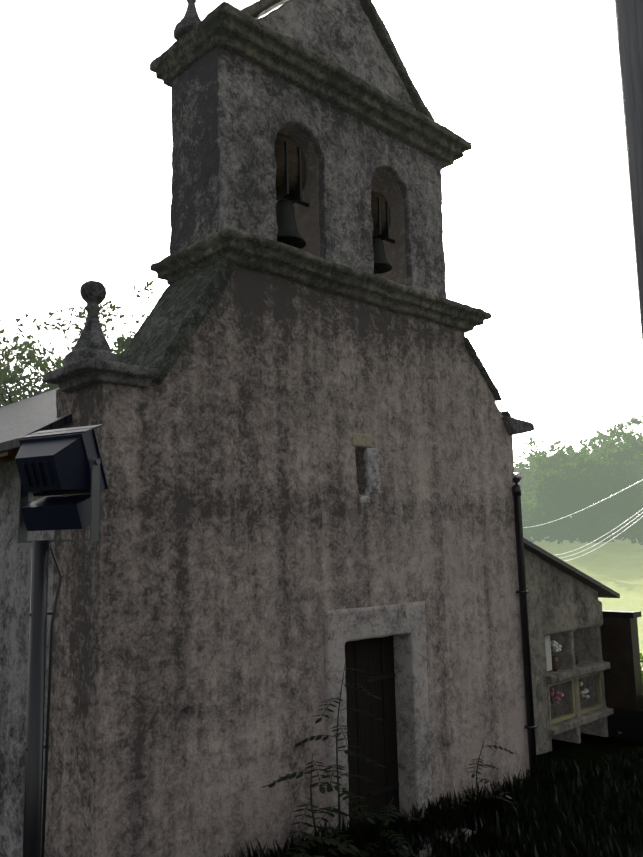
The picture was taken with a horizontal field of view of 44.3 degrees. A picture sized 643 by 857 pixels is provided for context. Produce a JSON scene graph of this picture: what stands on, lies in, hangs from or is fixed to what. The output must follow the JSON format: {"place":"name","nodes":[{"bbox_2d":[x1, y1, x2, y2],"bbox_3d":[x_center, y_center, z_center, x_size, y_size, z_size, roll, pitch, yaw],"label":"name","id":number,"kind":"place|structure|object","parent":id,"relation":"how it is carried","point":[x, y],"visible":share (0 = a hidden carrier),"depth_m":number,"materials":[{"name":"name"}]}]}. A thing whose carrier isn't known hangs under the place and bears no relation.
{"place":"outdoors","nodes":[
{"label":"outdoors","id":0,"kind":"place"},
{"bbox_2d":[22,540,48,856],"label":"flood post","id":1,"kind":"object","parent":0,"point":[35,713],"visible":0.94,"depth_m":4.23,"materials":[{"name":"grey metal"}]},
{"bbox_2d":[25,547,61,856],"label":"cable","id":2,"kind":"object","parent":1,"relation":"attached to","point":[46,746],"visible":0.85,"depth_m":4.27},
{"bbox_2d":[18,458,100,542],"bbox_3d":[-1.476,0.408,4.428,0.560,0.450,0.060,-5,-9,24],"label":"floodlight bracket","id":3,"kind":"object","parent":1,"relation":"on","point":[94,503],"visible":0.67,"depth_m":4.33,"materials":[{"name":"grey metal"}]},
{"bbox_2d":[15,424,108,496],"bbox_3d":[-1.486,0.209,4.447,0.480,0.360,0.345,-5,12,24],"label":"floodlight","id":4,"kind":"object","parent":3,"relation":"attached to","point":[53,462],"visible":1,"depth_m":4.33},
{"bbox_2d":[21,493,104,530],"bbox_3d":[-1.458,0.472,4.455,0.400,0.140,0.200,-5,12,24],"label":"flood gear","id":5,"kind":"object","parent":3,"relation":"attached to","point":[63,512],"visible":0.93,"depth_m":4.37,"materials":[{"name":"black metal"}]},
{"bbox_2d":[0,0,642,467],"label":"sky","id":6,"kind":"structure","parent":0,"point":[538,235],"materials":[{"name":"white"}]},
{"bbox_2d":[412,828,474,856],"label":"step door","id":7,"kind":"structure","parent":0,"point":[423,852],"depth_m":7.52,"materials":[{"name":"grey stone"}]},
{"bbox_2d":[430,733,642,856],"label":"ground","id":8,"kind":"structure","parent":0,"point":[588,749],"depth_m":11.72,"materials":[{"name":"green plant"}]},
{"bbox_2d":[0,460,54,856],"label":"nave walls","id":9,"kind":"structure","parent":8,"relation":"on","point":[15,572],"depth_m":6.90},
{"bbox_2d":[0,387,58,407],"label":"roof","id":10,"kind":"structure","parent":9,"relation":"on","point":[31,396],"depth_m":13.84,"materials":[{"name":"stone"}]},
{"bbox_2d":[0,388,72,450],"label":"roof","id":11,"kind":"structure","parent":9,"relation":"on","point":[25,417],"depth_m":7.95,"materials":[{"name":"stone"}]},
{"bbox_2d":[0,447,19,464],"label":"eave boards","id":12,"kind":"object","parent":11,"relation":"attached to","point":[8,455],"visible":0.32,"depth_m":6.54,"materials":[{"name":"brown wood"}]},
{"bbox_2d":[0,280,158,406],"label":"tree","id":13,"kind":"object","parent":8,"relation":"on","point":[11,377],"depth_m":19.73,"materials":[{"name":"green plant"}]},
{"bbox_2d":[44,266,529,856],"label":"facade wall","id":14,"kind":"structure","parent":8,"relation":"on","point":[248,538],"depth_m":7.04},
{"bbox_2d":[43,0,533,435],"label":"pinnacles","id":15,"kind":"object","parent":14,"relation":"attached to","point":[91,359],"visible":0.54,"depth_m":6.30,"materials":[{"name":"stone"}]},
{"bbox_2d":[120,258,510,416],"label":"copings","id":16,"kind":"object","parent":14,"relation":"attached to","point":[167,329],"visible":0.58,"depth_m":6.97,"materials":[{"name":"grey stone"}]},
{"bbox_2d":[150,0,491,332],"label":"cornices","id":17,"kind":"object","parent":14,"relation":"on","point":[245,33],"visible":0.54,"depth_m":7.99,"materials":[{"name":"stone"}]},
{"bbox_2d":[169,0,446,298],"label":"bell gable","id":18,"kind":"structure","parent":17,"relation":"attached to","point":[232,115],"depth_m":8.27,"materials":[{"name":"stone"}]},
{"bbox_2d":[274,133,306,194],"bbox_3d":[-0.401,-2.718,8.153,0.604,0.620,0.332,7,-12,-44],"label":"bell yoke","id":19,"kind":"object","parent":18,"relation":"attached to","point":[293,146],"visible":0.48,"depth_m":8.03,"materials":[{"name":"brown wood"}]},
{"bbox_2d":[275,141,308,248],"bbox_3d":[-0.393,-2.355,8.099,0.661,1.066,0.451,0,-9,-11],"label":"bell","id":20,"kind":"object","parent":19,"relation":"hanging from","point":[288,233],"depth_m":7.98,"materials":[{"name":"grey metal"}]},
{"bbox_2d":[371,191,390,232],"bbox_3d":[0.619,-2.489,9.120,0.472,0.484,0.260,7,-12,-44],"label":"bell yoke","id":21,"kind":"object","parent":18,"relation":"attached to","point":[375,195],"visible":0.27,"depth_m":9.01,"materials":[{"name":"brown wood"}]},
{"bbox_2d":[372,197,394,273],"bbox_3d":[0.625,-2.201,9.077,0.712,0.831,0.350,2,-9,-20],"label":"bell","id":22,"kind":"object","parent":21,"relation":"hanging from","point":[382,264],"depth_m":8.99,"materials":[{"name":"grey metal"}]},
{"bbox_2d":[352,433,371,448],"bbox_3d":[0.355,0.133,8.200,0.306,0.145,0.217,7,-12,-44],"label":"window lintel","id":23,"kind":"structure","parent":14,"relation":"in","point":[359,440],"depth_m":8.12,"materials":[{"name":"beige stone"}]},
{"bbox_2d":[356,448,379,502],"bbox_3d":[0.413,0.495,8.197,0.367,0.586,0.217,7,-12,-44],"label":"window reveal","id":24,"kind":"object","parent":14,"relation":"attached to","point":[372,473],"depth_m":8.17,"materials":[{"name":"grey stone"}]},
{"bbox_2d":[512,472,537,781],"bbox_3d":[2.541,2.828,9.746,0.157,4.622,0.369,-4,-9,18],"label":"downpipe","id":25,"kind":"object","parent":14,"relation":"attached to","point":[530,726],"visible":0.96,"depth_m":9.67,"materials":[{"name":"black metal"}]},
{"bbox_2d":[261,753,369,856],"bbox_3d":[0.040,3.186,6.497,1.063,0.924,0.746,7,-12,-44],"label":"plant leaves","id":26,"kind":"object","parent":8,"relation":"on","point":[332,834],"visible":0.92,"depth_m":6.40,"materials":[{"name":"green plant"}]},
{"bbox_2d":[300,833,343,856],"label":"sapling stem","id":27,"kind":"object","parent":8,"relation":"on","point":[315,838],"visible":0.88,"depth_m":5.81,"materials":[{"name":"green plant"}]},
{"bbox_2d":[293,836,356,856],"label":"plant leaves","id":28,"kind":"object","parent":27,"relation":"attached to","point":[340,846],"visible":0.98,"depth_m":5.79,"materials":[{"name":"green plant"}]},
{"bbox_2d":[301,665,382,838],"bbox_3d":[0.240,2.988,6.909,0.861,1.782,0.587,3,-9,-24],"label":"sapling stem","id":29,"kind":"object","parent":8,"relation":"on","point":[339,815],"visible":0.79,"depth_m":7.00,"materials":[{"name":"green plant"}]},
{"bbox_2d":[295,669,395,847],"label":"plant leaves","id":30,"kind":"object","parent":29,"relation":"attached to","point":[350,753],"visible":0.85,"depth_m":6.90,"materials":[{"name":"green plant"}]},
{"bbox_2d":[323,601,431,832],"bbox_3d":[0.492,3.200,7.845,1.484,2.833,0.370,7,-12,-44],"label":"door frame","id":31,"kind":"object","parent":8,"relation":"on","point":[342,627],"visible":0.58,"depth_m":8.05,"materials":[{"name":"grey stone"}]},
{"bbox_2d":[345,635,399,831],"bbox_3d":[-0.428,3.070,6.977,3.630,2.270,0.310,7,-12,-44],"label":"door","id":32,"kind":"structure","parent":31,"relation":"in","point":[375,740],"depth_m":8.02,"materials":[{"name":"brown wood"}]},
{"bbox_2d":[359,797,419,856],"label":"sapling stem","id":33,"kind":"object","parent":8,"relation":"on","point":[381,852],"visible":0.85,"depth_m":6.81,"materials":[{"name":"green plant"}]},
{"bbox_2d":[355,805,420,856],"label":"plant leaves","id":34,"kind":"object","parent":33,"relation":"attached to","point":[390,836],"visible":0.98,"depth_m":6.72,"materials":[{"name":"green plant"}]},
{"bbox_2d":[218,757,589,856],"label":"grass","id":35,"kind":"structure","parent":8,"relation":"on","point":[517,789],"depth_m":7.81,"materials":[{"name":"green plant"}]},
{"bbox_2d":[279,742,642,856],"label":"grass tufts","id":36,"kind":"object","parent":8,"relation":"on","point":[608,804],"visible":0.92,"depth_m":7.87,"materials":[{"name":"green plant"}]},
{"bbox_2d":[459,743,508,807],"bbox_3d":[1.760,3.729,8.257,0.724,0.804,0.399,7,-12,-44],"label":"sapling stem","id":37,"kind":"object","parent":8,"relation":"on","point":[480,778],"visible":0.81,"depth_m":8.37,"materials":[{"name":"green plant"}]},
{"bbox_2d":[455,745,518,809],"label":"plant leaves","id":38,"kind":"object","parent":37,"relation":"attached to","point":[481,780],"visible":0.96,"depth_m":8.27,"materials":[{"name":"green plant"}]},
{"bbox_2d":[524,548,613,754],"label":"columbarium","id":39,"kind":"structure","parent":8,"relation":"on","point":[565,612],"depth_m":12.43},
{"bbox_2d":[545,635,551,670],"bbox_3d":[3.442,3.455,12.118,0.280,0.520,0.030,7,-12,-44],"label":"niche plaque","id":40,"kind":"object","parent":39,"relation":"attached to","point":[548,652],"visible":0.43,"depth_m":12.15,"materials":[{"name":"stone"}]},
{"bbox_2d":[550,640,561,651],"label":"white flowers","id":41,"kind":"object","parent":39,"relation":"on","point":[554,644],"visible":0.81,"depth_m":12.26,"materials":[{"name":"white plant"}]},
{"bbox_2d":[549,687,563,704],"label":"pink flowers","id":42,"kind":"object","parent":39,"relation":"in","point":[558,694],"visible":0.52,"depth_m":12.26,"materials":[{"name":"pink plant"}]},
{"bbox_2d":[551,651,578,670],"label":"niche vases","id":43,"kind":"object","parent":39,"relation":"on","point":[554,663],"visible":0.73,"depth_m":12.25,"materials":[{"name":"brown"}]},
{"bbox_2d":[550,679,582,703],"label":"flower leaves","id":44,"kind":"object","parent":39,"relation":"on","point":[579,690],"visible":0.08,"depth_m":12.97,"materials":[{"name":"green plant"}]},
{"bbox_2d":[579,681,589,698],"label":"flowers","id":45,"kind":"object","parent":44,"relation":"attached to","point":[584,691],"depth_m":12.77,"materials":[{"name":"white plant"}]},
{"bbox_2d":[523,538,619,597],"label":"roof","id":46,"kind":"structure","parent":39,"relation":"on","point":[603,591],"depth_m":12.54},
{"bbox_2d":[548,671,602,724],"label":"niche frames","id":47,"kind":"structure","parent":39,"relation":"attached to","point":[599,705],"depth_m":12.41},
{"bbox_2d":[602,610,642,742],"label":"granite block slabs","id":48,"kind":"structure","parent":8,"relation":"on","point":[628,723],"depth_m":12.83,"materials":[{"name":"grey stone"}]},
{"bbox_2d":[615,0,642,343],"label":"utility pole","id":49,"kind":"object","parent":8,"relation":"on","point":[629,17],"visible":1,"depth_m":3.84,"materials":[{"name":"grey wood"}]},
{"bbox_2d":[523,479,642,527],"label":"wire","id":50,"kind":"object","parent":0,"point":[591,505],"visible":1,"depth_m":32.24,"materials":[{"name":"white"}]},
{"bbox_2d":[530,537,642,611],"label":"field","id":51,"kind":"structure","parent":0,"point":[616,566],"depth_m":49.69,"materials":[{"name":"green plant"}]},
{"bbox_2d":[515,451,542,485],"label":"tree leaves","id":52,"kind":"object","parent":51,"relation":"on","point":[528,466],"depth_m":82.74,"materials":[{"name":"plant"}]},
{"bbox_2d":[514,438,569,498],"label":"tree leaves","id":53,"kind":"object","parent":51,"relation":"on","point":[521,466],"visible":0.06,"depth_m":81.82,"materials":[{"name":"plant"}]},
{"bbox_2d":[518,422,642,544],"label":"tree leaves","id":54,"kind":"object","parent":51,"relation":"on","point":[581,480],"depth_m":60.90,"materials":[{"name":"green plant"}]},
{"bbox_2d":[521,489,642,542],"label":"trees","id":55,"kind":"object","parent":51,"relation":"on","point":[527,535],"depth_m":65.56,"materials":[{"name":"green plant"}]},
{"bbox_2d":[561,429,620,456],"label":"tree leaves","id":56,"kind":"object","parent":51,"relation":"on","point":[583,443],"depth_m":86.00,"materials":[{"name":"plant"}]},
{"bbox_2d":[598,415,642,486],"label":"tree leaves","id":57,"kind":"object","parent":51,"relation":"on","point":[633,420],"visible":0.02,"depth_m":70.70,"materials":[{"name":"plant"}]},
{"bbox_2d":[617,653,642,733],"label":"bush","id":58,"kind":"object","parent":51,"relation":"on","point":[641,660],"depth_m":13.69,"materials":[{"name":"green plant"}]},
{"bbox_2d":[557,509,642,554],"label":"wire","id":59,"kind":"object","parent":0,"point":[607,533],"visible":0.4,"depth_m":27.06,"materials":[{"name":"white"}]},
{"bbox_2d":[561,512,642,557],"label":"wire","id":60,"kind":"object","parent":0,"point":[610,535],"visible":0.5,"depth_m":26.52,"materials":[{"name":"white"}]},
{"bbox_2d":[566,516,642,560],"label":"wire","id":61,"kind":"object","parent":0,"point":[609,540],"visible":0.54,"depth_m":26.88,"materials":[{"name":"white metal"}]},
{"bbox_2d":[600,617,642,710],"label":"granite block","id":62,"kind":"structure","parent":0,"point":[621,655],"depth_m":12.93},
{"bbox_2d":[602,608,642,667],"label":"field","id":63,"kind":"structure","parent":0,"point":[640,626],"depth_m":28.10,"materials":[{"name":"green plant"}]}
]}

